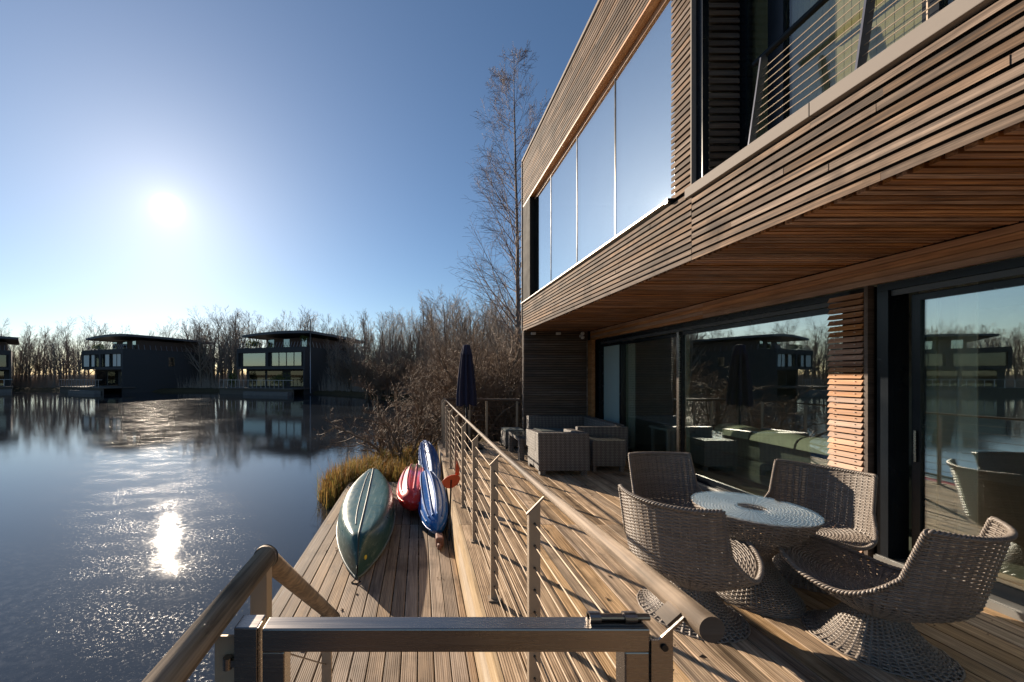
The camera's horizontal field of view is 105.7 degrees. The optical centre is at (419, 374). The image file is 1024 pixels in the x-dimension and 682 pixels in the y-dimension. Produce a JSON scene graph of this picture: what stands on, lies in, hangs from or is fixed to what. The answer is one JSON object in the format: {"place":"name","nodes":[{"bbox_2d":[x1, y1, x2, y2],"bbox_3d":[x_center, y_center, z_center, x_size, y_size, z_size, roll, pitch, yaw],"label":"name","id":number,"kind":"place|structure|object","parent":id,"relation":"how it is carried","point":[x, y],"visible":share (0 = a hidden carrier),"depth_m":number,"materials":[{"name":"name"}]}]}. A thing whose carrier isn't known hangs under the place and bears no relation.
{"place":"outdoors","nodes":[
{"label":"outdoors","id":0,"kind":"place"},
{"bbox_2d":[0,391,478,681],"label":"lake","id":1,"kind":"structure","parent":0,"point":[138,530],"depth_m":7.45,"materials":[{"name":"blue liquid"}]},
{"bbox_2d":[272,482,478,681],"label":"dock","id":2,"kind":"object","parent":1,"relation":"in","point":[323,573],"visible":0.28,"depth_m":3.79,"materials":[{"name":"brown wood"}]},
{"bbox_2d":[142,544,339,681],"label":"stair railing","id":3,"kind":"object","parent":2,"relation":"on","point":[187,652],"visible":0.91,"depth_m":0.95,"materials":[{"name":"brown wood"}]},
{"bbox_2d":[336,468,395,584],"bbox_3d":[-0.787,1.988,5.697,0.865,0.432,3.468,0,0,0],"label":"canoe","id":4,"kind":"object","parent":2,"relation":"on","point":[366,522],"visible":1,"depth_m":4.79,"materials":[{"name":"green plastic"}]},
{"bbox_2d":[396,463,423,510],"bbox_3d":[-0.097,1.958,6.685,0.594,0.467,1.930,0,0,0],"label":"kayak","id":5,"kind":"object","parent":2,"relation":"on","point":[408,491],"visible":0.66,"depth_m":6.00,"materials":[{"name":"red plastic"}]},
{"bbox_2d":[418,440,440,479],"bbox_3d":[0.180,1.756,7.543,0.428,0.636,2.000,0,0,0],"label":"kayak","id":6,"kind":"object","parent":2,"relation":"on","point":[428,457],"visible":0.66,"depth_m":7.52,"materials":[{"name":"blue plastic"}]},
{"bbox_2d":[418,469,447,549],"bbox_3d":[0.182,1.915,5.732,0.462,0.560,2.024,0,0,0],"label":"kayak","id":7,"kind":"object","parent":2,"relation":"on","point":[433,508],"visible":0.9,"depth_m":5.44,"materials":[{"name":"blue plastic"}]},
{"bbox_2d":[442,461,459,540],"bbox_3d":[0.412,1.673,5.017,0.235,1.045,0.046,0,0,0],"label":"paddle","id":8,"kind":"object","parent":2,"relation":"on","point":[451,481],"visible":1,"depth_m":5.00,"materials":[{"name":"plastic"}]},
{"bbox_2d":[0,0,597,374],"label":"sky","id":9,"kind":"structure","parent":0,"point":[161,160],"materials":[{"name":"blue"}]},
{"bbox_2d":[13,375,709,492],"bbox_3d":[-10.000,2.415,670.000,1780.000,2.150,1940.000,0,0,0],"label":"ground","id":10,"kind":"structure","parent":0,"point":[327,392],"depth_m":51.68,"materials":[{"name":"soil"}]},
{"bbox_2d":[0,336,18,392],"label":"lake house","id":11,"kind":"structure","parent":10,"relation":"on","point":[6,369],"depth_m":58.04,"materials":[{"name":"black wood"}]},
{"bbox_2d":[13,336,33,380],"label":"bare tree","id":12,"kind":"object","parent":10,"relation":"on","point":[21,357],"visible":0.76,"depth_m":69.14,"materials":[{"name":"brown plant"}]},
{"bbox_2d":[13,336,40,384],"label":"bare tree","id":13,"kind":"object","parent":10,"relation":"on","point":[23,346],"visible":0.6,"depth_m":69.57,"materials":[{"name":"brown plant"}]},
{"bbox_2d":[18,342,39,382],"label":"bare tree","id":14,"kind":"object","parent":10,"relation":"on","point":[29,364],"visible":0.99,"depth_m":65.98,"materials":[{"name":"brown plant"}]},
{"bbox_2d":[23,338,44,381],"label":"bare tree","id":15,"kind":"object","parent":10,"relation":"on","point":[35,365],"visible":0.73,"depth_m":69.41,"materials":[{"name":"brown plant"}]},
{"bbox_2d":[37,334,65,379],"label":"bare tree","id":16,"kind":"object","parent":10,"relation":"on","point":[46,367],"visible":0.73,"depth_m":68.54,"materials":[{"name":"brown plant"}]},
{"bbox_2d":[47,342,63,383],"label":"bare tree","id":17,"kind":"object","parent":10,"relation":"on","point":[53,367],"visible":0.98,"depth_m":66.50,"materials":[{"name":"brown plant"}]},
{"bbox_2d":[35,334,76,384],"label":"bare tree","id":18,"kind":"object","parent":10,"relation":"on","point":[59,374],"visible":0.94,"depth_m":67.20,"materials":[{"name":"brown plant"}]},
{"bbox_2d":[45,328,73,378],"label":"bare tree","id":19,"kind":"object","parent":10,"relation":"on","point":[63,343],"visible":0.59,"depth_m":70.86,"materials":[{"name":"brown plant"}]},
{"bbox_2d":[47,318,76,378],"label":"bare tree","id":20,"kind":"object","parent":10,"relation":"on","point":[66,342],"visible":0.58,"depth_m":74.83,"materials":[{"name":"brown plant"}]},
{"bbox_2d":[56,326,75,380],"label":"bare tree","id":21,"kind":"object","parent":10,"relation":"on","point":[67,351],"visible":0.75,"depth_m":73.41,"materials":[{"name":"brown plant"}]},
{"bbox_2d":[66,333,85,376],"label":"bare tree","id":22,"kind":"object","parent":10,"relation":"on","point":[78,352],"visible":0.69,"depth_m":70.86,"materials":[{"name":"brown plant"}]},
{"bbox_2d":[71,327,93,378],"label":"bare tree","id":23,"kind":"object","parent":10,"relation":"on","point":[79,364],"visible":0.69,"depth_m":66.54,"materials":[{"name":"brown plant"}]},
{"bbox_2d":[58,334,214,393],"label":"lake house","id":24,"kind":"structure","parent":10,"relation":"on","point":[130,363],"depth_m":57.30,"materials":[{"name":"wood"}]},
{"bbox_2d":[97,371,106,384],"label":"window","id":25,"kind":"structure","parent":24,"relation":"in","point":[101,375],"depth_m":58.52,"materials":[{"name":"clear glass"}]},
{"bbox_2d":[108,371,117,385],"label":"window","id":26,"kind":"structure","parent":24,"relation":"in","point":[112,375],"depth_m":57.24,"materials":[{"name":"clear glass"}]},
{"bbox_2d":[112,354,120,366],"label":"window","id":27,"kind":"structure","parent":24,"relation":"in","point":[116,358],"depth_m":54.30,"materials":[{"name":"glass"}]},
{"bbox_2d":[180,307,219,385],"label":"bare tree","id":28,"kind":"object","parent":10,"relation":"on","point":[197,363],"visible":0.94,"depth_m":62.26,"materials":[{"name":"brown plant"}]},
{"bbox_2d":[195,325,210,381],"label":"bare tree","id":29,"kind":"object","parent":10,"relation":"on","point":[206,369],"visible":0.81,"depth_m":63.05,"materials":[{"name":"brown plant"}]},
{"bbox_2d":[201,315,224,386],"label":"bare tree","id":30,"kind":"object","parent":10,"relation":"on","point":[212,365],"visible":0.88,"depth_m":62.82,"materials":[{"name":"brown plant"}]},
{"bbox_2d":[200,305,233,384],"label":"bare tree","id":31,"kind":"object","parent":10,"relation":"on","point":[209,350],"visible":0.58,"depth_m":63.77,"materials":[{"name":"brown plant"}]},
{"bbox_2d":[204,305,238,373],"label":"bare tree","id":32,"kind":"object","parent":10,"relation":"on","point":[223,336],"visible":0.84,"depth_m":61.83,"materials":[{"name":"brown plant"}]},
{"bbox_2d":[216,328,232,386],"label":"bare tree","id":33,"kind":"object","parent":10,"relation":"on","point":[218,372],"visible":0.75,"depth_m":62.02,"materials":[{"name":"brown plant"}]},
{"bbox_2d":[223,323,235,386],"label":"bare tree","id":34,"kind":"object","parent":10,"relation":"on","point":[228,359],"visible":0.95,"depth_m":60.69,"materials":[{"name":"brown plant"}]},
{"bbox_2d":[222,312,247,386],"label":"bare tree","id":35,"kind":"object","parent":10,"relation":"on","point":[234,351],"visible":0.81,"depth_m":61.39,"materials":[{"name":"brown plant"}]},
{"bbox_2d":[223,307,250,378],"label":"bare tree","id":36,"kind":"object","parent":10,"relation":"on","point":[244,345],"visible":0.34,"depth_m":69.20,"materials":[{"name":"brown plant"}]},
{"bbox_2d":[12,363,515,396],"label":"undergrowth","id":37,"kind":"object","parent":10,"relation":"on","point":[35,383],"visible":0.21,"depth_m":62.43,"materials":[{"name":"brown plant"}]},
{"bbox_2d":[218,330,361,395],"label":"lake house","id":38,"kind":"structure","parent":10,"relation":"on","point":[286,352],"depth_m":52.18,"materials":[{"name":"black wood"}]},
{"bbox_2d":[242,353,264,365],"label":"window","id":39,"kind":"structure","parent":38,"relation":"in","point":[251,359],"depth_m":52.62,"materials":[{"name":"glass"}]},
{"bbox_2d":[249,371,264,385],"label":"window","id":40,"kind":"structure","parent":38,"relation":"in","point":[259,376],"depth_m":54.17,"materials":[{"name":"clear glass"}]},
{"bbox_2d":[267,371,282,386],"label":"window","id":41,"kind":"structure","parent":38,"relation":"in","point":[269,373],"depth_m":53.27,"materials":[{"name":"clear glass"}]},
{"bbox_2d":[271,352,301,365],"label":"window","id":42,"kind":"structure","parent":38,"relation":"in","point":[277,358],"depth_m":50.69,"materials":[{"name":"glass"}]},
{"bbox_2d":[291,371,302,386],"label":"window","id":43,"kind":"structure","parent":38,"relation":"in","point":[297,376],"depth_m":51.83,"materials":[{"name":"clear glass"}]},
{"bbox_2d":[323,337,334,386],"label":"bare tree","id":44,"kind":"object","parent":10,"relation":"on","point":[328,355],"visible":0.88,"depth_m":53.97,"materials":[{"name":"brown plant"}]},
{"bbox_2d":[330,331,344,385],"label":"bare tree","id":45,"kind":"object","parent":10,"relation":"on","point":[336,353],"visible":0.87,"depth_m":52.69,"materials":[{"name":"brown plant"}]},
{"bbox_2d":[326,354,366,390],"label":"bare shrub","id":46,"kind":"object","parent":10,"relation":"on","point":[345,375],"visible":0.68,"depth_m":50.46,"materials":[{"name":"brown plant"}]},
{"bbox_2d":[340,318,356,388],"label":"bare tree","id":47,"kind":"object","parent":10,"relation":"on","point":[349,351],"visible":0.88,"depth_m":49.95,"materials":[{"name":"brown plant"}]},
{"bbox_2d":[352,311,374,372],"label":"bare tree","id":48,"kind":"object","parent":10,"relation":"on","point":[364,341],"visible":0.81,"depth_m":48.32,"materials":[{"name":"brown plant"}]},
{"bbox_2d":[346,346,382,397],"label":"bare shrub","id":49,"kind":"object","parent":10,"relation":"on","point":[364,379],"visible":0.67,"depth_m":41.64,"materials":[{"name":"brown plant"}]},
{"bbox_2d":[351,309,377,381],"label":"bare tree","id":50,"kind":"object","parent":10,"relation":"on","point":[374,322],"visible":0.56,"depth_m":49.33,"materials":[{"name":"brown plant"}]},
{"bbox_2d":[311,439,438,507],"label":"reeds","id":51,"kind":"object","parent":10,"relation":"on","point":[335,482],"visible":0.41,"depth_m":8.13,"materials":[{"name":"yellow plant"}]},
{"bbox_2d":[364,360,393,398],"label":"bare shrub","id":52,"kind":"object","parent":10,"relation":"on","point":[379,395],"visible":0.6,"depth_m":40.40,"materials":[{"name":"brown plant"}]},
{"bbox_2d":[370,315,390,368],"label":"bare tree","id":53,"kind":"object","parent":10,"relation":"on","point":[382,341],"visible":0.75,"depth_m":44.73,"materials":[{"name":"brown plant"}]},
{"bbox_2d":[311,373,459,462],"bbox_3d":[-0.867,1.236,9.501,3.629,2.548,2.294,0,0,-17],"label":"bare shrub","id":54,"kind":"object","parent":10,"relation":"on","point":[399,428],"visible":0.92,"depth_m":9.48,"materials":[{"name":"brown plant"}]},
{"bbox_2d":[364,354,409,397],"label":"bare shrub","id":55,"kind":"object","parent":10,"relation":"on","point":[387,393],"visible":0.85,"depth_m":39.73,"materials":[{"name":"brown plant"}]},
{"bbox_2d":[352,398,424,456],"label":"bare shrub","id":56,"kind":"object","parent":10,"relation":"on","point":[381,437],"visible":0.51,"depth_m":9.93,"materials":[{"name":"brown plant"}]},
{"bbox_2d":[375,312,404,383],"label":"bare tree","id":57,"kind":"object","parent":10,"relation":"on","point":[392,347],"visible":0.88,"depth_m":43.03,"materials":[{"name":"brown plant"}]},
{"bbox_2d":[380,312,410,385],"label":"bare tree","id":58,"kind":"object","parent":10,"relation":"on","point":[396,343],"visible":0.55,"depth_m":43.82,"materials":[{"name":"brown plant"}]},
{"bbox_2d":[390,334,406,387],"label":"bare tree","id":59,"kind":"object","parent":10,"relation":"on","point":[397,355],"visible":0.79,"depth_m":42.17,"materials":[{"name":"brown plant"}]},
{"bbox_2d":[396,311,424,369],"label":"bare tree","id":60,"kind":"object","parent":10,"relation":"on","point":[408,355],"visible":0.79,"depth_m":43.05,"materials":[{"name":"brown plant"}]},
{"bbox_2d":[397,349,429,397],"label":"bare shrub","id":61,"kind":"object","parent":10,"relation":"on","point":[410,369],"visible":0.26,"depth_m":35.55,"materials":[{"name":"brown plant"}]},
{"bbox_2d":[405,331,459,403],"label":"bare shrub","id":62,"kind":"object","parent":10,"relation":"on","point":[425,372],"visible":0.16,"depth_m":30.78,"materials":[{"name":"brown plant"}]},
{"bbox_2d":[414,297,450,374],"bbox_3d":[1.595,-2.651,36.429,3.801,9.852,3.547,0,0,-28],"label":"bare tree","id":63,"kind":"object","parent":10,"relation":"on","point":[429,326],"visible":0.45,"depth_m":35.98,"materials":[{"name":"brown plant"}]},
{"bbox_2d":[411,348,457,397],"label":"bare shrub","id":64,"kind":"object","parent":10,"relation":"on","point":[429,371],"visible":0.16,"depth_m":26.52,"materials":[{"name":"brown plant"}]},
{"bbox_2d":[416,330,456,390],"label":"bare shrub","id":65,"kind":"object","parent":10,"relation":"on","point":[436,360],"visible":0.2,"depth_m":27.98,"materials":[{"name":"brown plant"}]},
{"bbox_2d":[393,356,485,447],"bbox_3d":[0.439,1.010,10.401,2.847,3.090,1.853,0,0,19],"label":"bare shrub","id":66,"kind":"object","parent":10,"relation":"on","point":[423,397],"visible":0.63,"depth_m":10.37,"materials":[{"name":"brown plant"}]},
{"bbox_2d":[420,286,464,362],"bbox_3d":[2.539,-2.816,33.527,4.130,10.214,5.392,0,0,-40],"label":"bare tree","id":67,"kind":"object","parent":10,"relation":"on","point":[444,316],"visible":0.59,"depth_m":33.70,"materials":[{"name":"brown plant"}]},
{"bbox_2d":[419,296,466,367],"bbox_3d":[2.401,-2.635,35.495,5.195,9.842,3.980,0,0,-8],"label":"bare tree","id":68,"kind":"object","parent":10,"relation":"on","point":[448,327],"visible":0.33,"depth_m":35.70,"materials":[{"name":"brown plant"}]},
{"bbox_2d":[427,288,473,363],"bbox_3d":[2.420,-2.362,30.619,3.736,9.238,4.876,0,0,-9],"label":"bare tree","id":69,"kind":"object","parent":10,"relation":"on","point":[449,330],"visible":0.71,"depth_m":30.17,"materials":[{"name":"brown plant"}]},
{"bbox_2d":[394,351,515,441],"bbox_3d":[1.132,0.846,11.283,3.380,3.286,3.323,0,0,-23],"label":"bare shrub","id":70,"kind":"object","parent":10,"relation":"on","point":[473,411],"visible":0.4,"depth_m":11.14,"materials":[{"name":"brown plant"}]},
{"bbox_2d":[405,311,513,441],"bbox_3d":[1.500,0.232,11.605,3.860,4.301,3.489,0,0,-6],"label":"bare shrub","id":71,"kind":"object","parent":10,"relation":"on","point":[449,377],"visible":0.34,"depth_m":11.27,"materials":[{"name":"brown plant"}]},
{"bbox_2d":[434,321,484,431],"bbox_3d":[2.266,0.072,14.727,4.112,4.583,3.717,0,0,10],"label":"bare shrub","id":72,"kind":"object","parent":10,"relation":"on","point":[459,350],"visible":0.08,"depth_m":14.46,"materials":[{"name":"brown plant"}]},
{"bbox_2d":[434,316,521,441],"bbox_3d":[2.094,0.120,11.474,3.505,4.321,3.878,0,0,15],"label":"bare shrub","id":73,"kind":"object","parent":10,"relation":"on","point":[490,427],"visible":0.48,"depth_m":11.23,"materials":[{"name":"brown plant"}]},
{"bbox_2d":[435,324,521,425],"bbox_3d":[3.132,0.199,12.013,4.275,4.228,4.348,0,0,-44],"label":"bare shrub","id":74,"kind":"object","parent":10,"relation":"on","point":[518,353],"visible":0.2,"depth_m":11.45,"materials":[{"name":"brown plant"}]},
{"bbox_2d":[456,329,522,425],"bbox_3d":[3.199,0.074,12.937,3.628,4.473,4.014,0,0,-32],"label":"bare shrub","id":75,"kind":"object","parent":10,"relation":"on","point":[514,360],"visible":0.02,"depth_m":12.23,"materials":[{"name":"brown plant"}]},
{"bbox_2d":[470,292,508,367],"bbox_3d":[4.876,-2.106,28.457,3.536,8.744,4.616,0,0,30],"label":"bare tree","id":76,"kind":"object","parent":10,"relation":"on","point":[482,323],"visible":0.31,"depth_m":28.71,"materials":[{"name":"brown plant"}]},
{"bbox_2d":[465,282,515,361],"bbox_3d":[4.841,-1.774,24.403,3.223,7.972,4.208,0,0,24],"label":"bare tree","id":77,"kind":"object","parent":10,"relation":"on","point":[492,329],"visible":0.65,"depth_m":23.89,"materials":[{"name":"brown plant"}]},
{"bbox_2d":[480,308,500,355],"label":"bare tree","id":78,"kind":"object","parent":10,"relation":"on","point":[484,315],"visible":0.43,"depth_m":26.72,"materials":[{"name":"brown plant"}]},
{"bbox_2d":[471,346,521,441],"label":"bare shrub","id":79,"kind":"object","parent":10,"relation":"on","point":[505,417],"visible":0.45,"depth_m":10.75,"materials":[{"name":"brown plant"}]},
{"bbox_2d":[450,40,550,360],"bbox_3d":[6.506,-9.661,23.720,9.986,23.878,9.596,0,0,3],"label":"birch tree","id":80,"kind":"object","parent":10,"relation":"on","point":[517,270],"visible":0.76,"depth_m":23.72,"materials":[{"name":"brown plant"}]},
{"bbox_2d":[494,298,520,362],"bbox_3d":[5.592,-1.410,24.286,2.261,7.249,2.361,0,0,25],"label":"bare tree","id":81,"kind":"object","parent":10,"relation":"on","point":[510,316],"visible":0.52,"depth_m":24.23,"materials":[{"name":"brown plant"}]},
{"bbox_2d":[437,442,1023,681],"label":"deck","id":82,"kind":"structure","parent":10,"relation":"on","point":[770,649],"depth_m":2.72,"materials":[{"name":"brown wood"}]},
{"bbox_2d":[453,344,482,449],"bbox_3d":[1.050,0.485,8.600,0.640,2.322,0.640,0,0,0],"label":"parasol","id":83,"kind":"object","parent":82,"relation":"on","point":[466,394],"visible":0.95,"depth_m":8.50,"materials":[{"name":"blue fabric"}]},
{"bbox_2d":[446,399,519,441],"bbox_3d":[1.510,1.120,9.240,1.820,1.060,0.060,0,0,0],"label":"cable railing","id":84,"kind":"object","parent":82,"relation":"on","point":[487,424],"visible":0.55,"depth_m":9.23,"materials":[{"name":"metal"}]},
{"bbox_2d":[501,427,524,448],"bbox_3d":[2.100,1.440,8.620,0.440,0.420,0.480,0,0,0],"label":"footstool","id":85,"kind":"object","parent":82,"relation":"on","point":[504,436],"visible":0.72,"depth_m":8.45,"materials":[{"name":"wicker"}]},
{"bbox_2d":[526,429,589,474],"bbox_3d":[2.345,1.305,6.550,0.840,0.690,0.759,0,0,0],"label":"armchair","id":86,"kind":"object","parent":82,"relation":"on","point":[567,450],"visible":1,"depth_m":6.19,"materials":[{"name":"wicker"}]},
{"bbox_2d":[526,415,627,458],"bbox_3d":[3.155,1.255,7.890,1.410,0.630,1.779,0,0,0],"label":"corner sofa","id":87,"kind":"object","parent":82,"relation":"on","point":[590,425],"visible":0.29,"depth_m":8.34,"materials":[{"name":"wicker"}]},
{"bbox_2d":[441,398,724,681],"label":"cable railing","id":88,"kind":"object","parent":82,"relation":"on","point":[703,623],"visible":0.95,"depth_m":1.80,"materials":[{"name":"metal"}]},
{"bbox_2d":[589,435,625,471],"bbox_3d":[3.197,1.379,6.700,0.575,0.541,0.570,0,0,0],"label":"side table","id":89,"kind":"object","parent":82,"relation":"on","point":[607,450],"visible":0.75,"depth_m":6.42,"materials":[{"name":"wicker"}]},
{"bbox_2d":[649,601,684,681],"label":"gate post","id":90,"kind":"object","parent":82,"relation":"on","point":[668,613],"visible":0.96,"depth_m":0.84,"materials":[{"name":"metal"}]},
{"bbox_2d":[262,611,650,681],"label":"steel gate","id":91,"kind":"structure","parent":90,"relation":"attached to","point":[624,636],"depth_m":0.84,"materials":[{"name":"grey metal"}]},
{"bbox_2d":[628,451,733,554],"bbox_3d":[2.420,1.221,3.498,0.769,0.864,0.956,0,0,-2],"label":"wicker chair","id":92,"kind":"object","parent":82,"relation":"on","point":[669,478],"visible":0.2,"depth_m":3.87,"materials":[{"name":"grey wicker"}]},
{"bbox_2d":[618,484,763,642],"bbox_3d":[1.881,1.221,2.651,0.956,0.864,0.769,0,0,-32],"label":"wicker chair","id":93,"kind":"object","parent":82,"relation":"on","point":[674,544],"visible":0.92,"depth_m":2.40,"materials":[{"name":"grey wicker"}]},
{"bbox_2d":[691,493,823,618],"bbox_3d":[2.490,1.321,2.850,0.752,0.663,0.752,0,0,0],"label":"wicker table","id":94,"kind":"object","parent":82,"relation":"on","point":[761,515],"visible":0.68,"depth_m":2.67,"materials":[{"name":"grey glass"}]},
{"bbox_2d":[754,459,878,594],"bbox_3d":[3.168,1.221,3.139,0.956,0.864,0.769,0,0,-25],"label":"wicker chair","id":95,"kind":"object","parent":82,"relation":"on","point":[836,497],"visible":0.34,"depth_m":3.21,"materials":[{"name":"grey wicker"}]},
{"bbox_2d":[774,516,1017,681],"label":"wicker chair","id":96,"kind":"object","parent":82,"relation":"on","point":[868,618],"visible":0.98,"depth_m":2.12,"materials":[{"name":"grey wicker"}]},
{"bbox_2d":[521,0,1023,622],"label":"timber house","id":97,"kind":"structure","parent":10,"relation":"on","point":[761,214],"depth_m":3.43,"materials":[{"name":"brown wood"}]},
{"bbox_2d":[523,0,674,300],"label":"corner window","id":98,"kind":"structure","parent":97,"relation":"in","point":[616,170],"depth_m":5.03,"materials":[{"name":"clear glass"}]},
{"bbox_2d":[608,332,634,449],"bbox_3d":[4.260,0.319,6.250,0.050,2.602,4.900,0,0,0],"label":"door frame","id":99,"kind":"object","parent":97,"relation":"hanging from","point":[631,395],"visible":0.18,"depth_m":7.61,"materials":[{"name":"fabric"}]},
{"bbox_2d":[649,425,693,451],"bbox_3d":[4.700,1.310,7.125,0.500,0.640,0.550,0,0,0],"label":"indoor table","id":100,"kind":"object","parent":97,"relation":"on","point":[669,428],"visible":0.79,"depth_m":7.20,"materials":[{"name":"black wood"}]},
{"bbox_2d":[598,291,848,520],"bbox_3d":[4.145,0.431,6.150,0.210,2.438,5.100,0,0,0],"label":"garden door","id":101,"kind":"structure","parent":97,"relation":"in","point":[612,357],"depth_m":5.96,"materials":[{"name":"metal"}]},
{"bbox_2d":[690,423,983,528],"bbox_3d":[5.083,1.145,5.250,1.033,0.810,3.000,0,0,0],"label":"indoor sofa","id":102,"kind":"object","parent":97,"relation":"in","point":[749,453],"visible":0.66,"depth_m":5.37,"materials":[{"name":"green fabric"}]},
{"bbox_2d":[919,265,977,558],"bbox_3d":[4.360,0.319,1.815,0.070,2.602,3.030,0,0,0],"label":"curtain","id":103,"kind":"object","parent":97,"relation":"hanging from","point":[958,414],"visible":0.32,"depth_m":3.05,"materials":[{"name":"fabric"}]},
{"bbox_2d":[874,257,1023,622],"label":"patio door","id":104,"kind":"structure","parent":97,"relation":"in","point":[892,297],"depth_m":3.18,"materials":[{"name":"metal"}]},
{"bbox_3d":[-0.100,2.549,-0.674,1.040,1.801,4.648,0,0,0],"label":"landing","id":105,"kind":"object","parent":10,"relation":"on","visible":0},
{"bbox_2d":[215,615,265,681],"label":"gate post","id":106,"kind":"object","parent":105,"relation":"on","point":[238,655],"visible":0.98,"depth_m":0.85,"materials":[{"name":"metal"}]},
{"bbox_2d":[508,431,525,459],"bbox_3d":[2.200,1.430,7.735,0.610,0.440,0.940,0,0,0],"label":"coffee table","id":107,"kind":"object","parent":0,"point":[520,436],"visible":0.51,"depth_m":7.58,"materials":[{"name":"wicker"}]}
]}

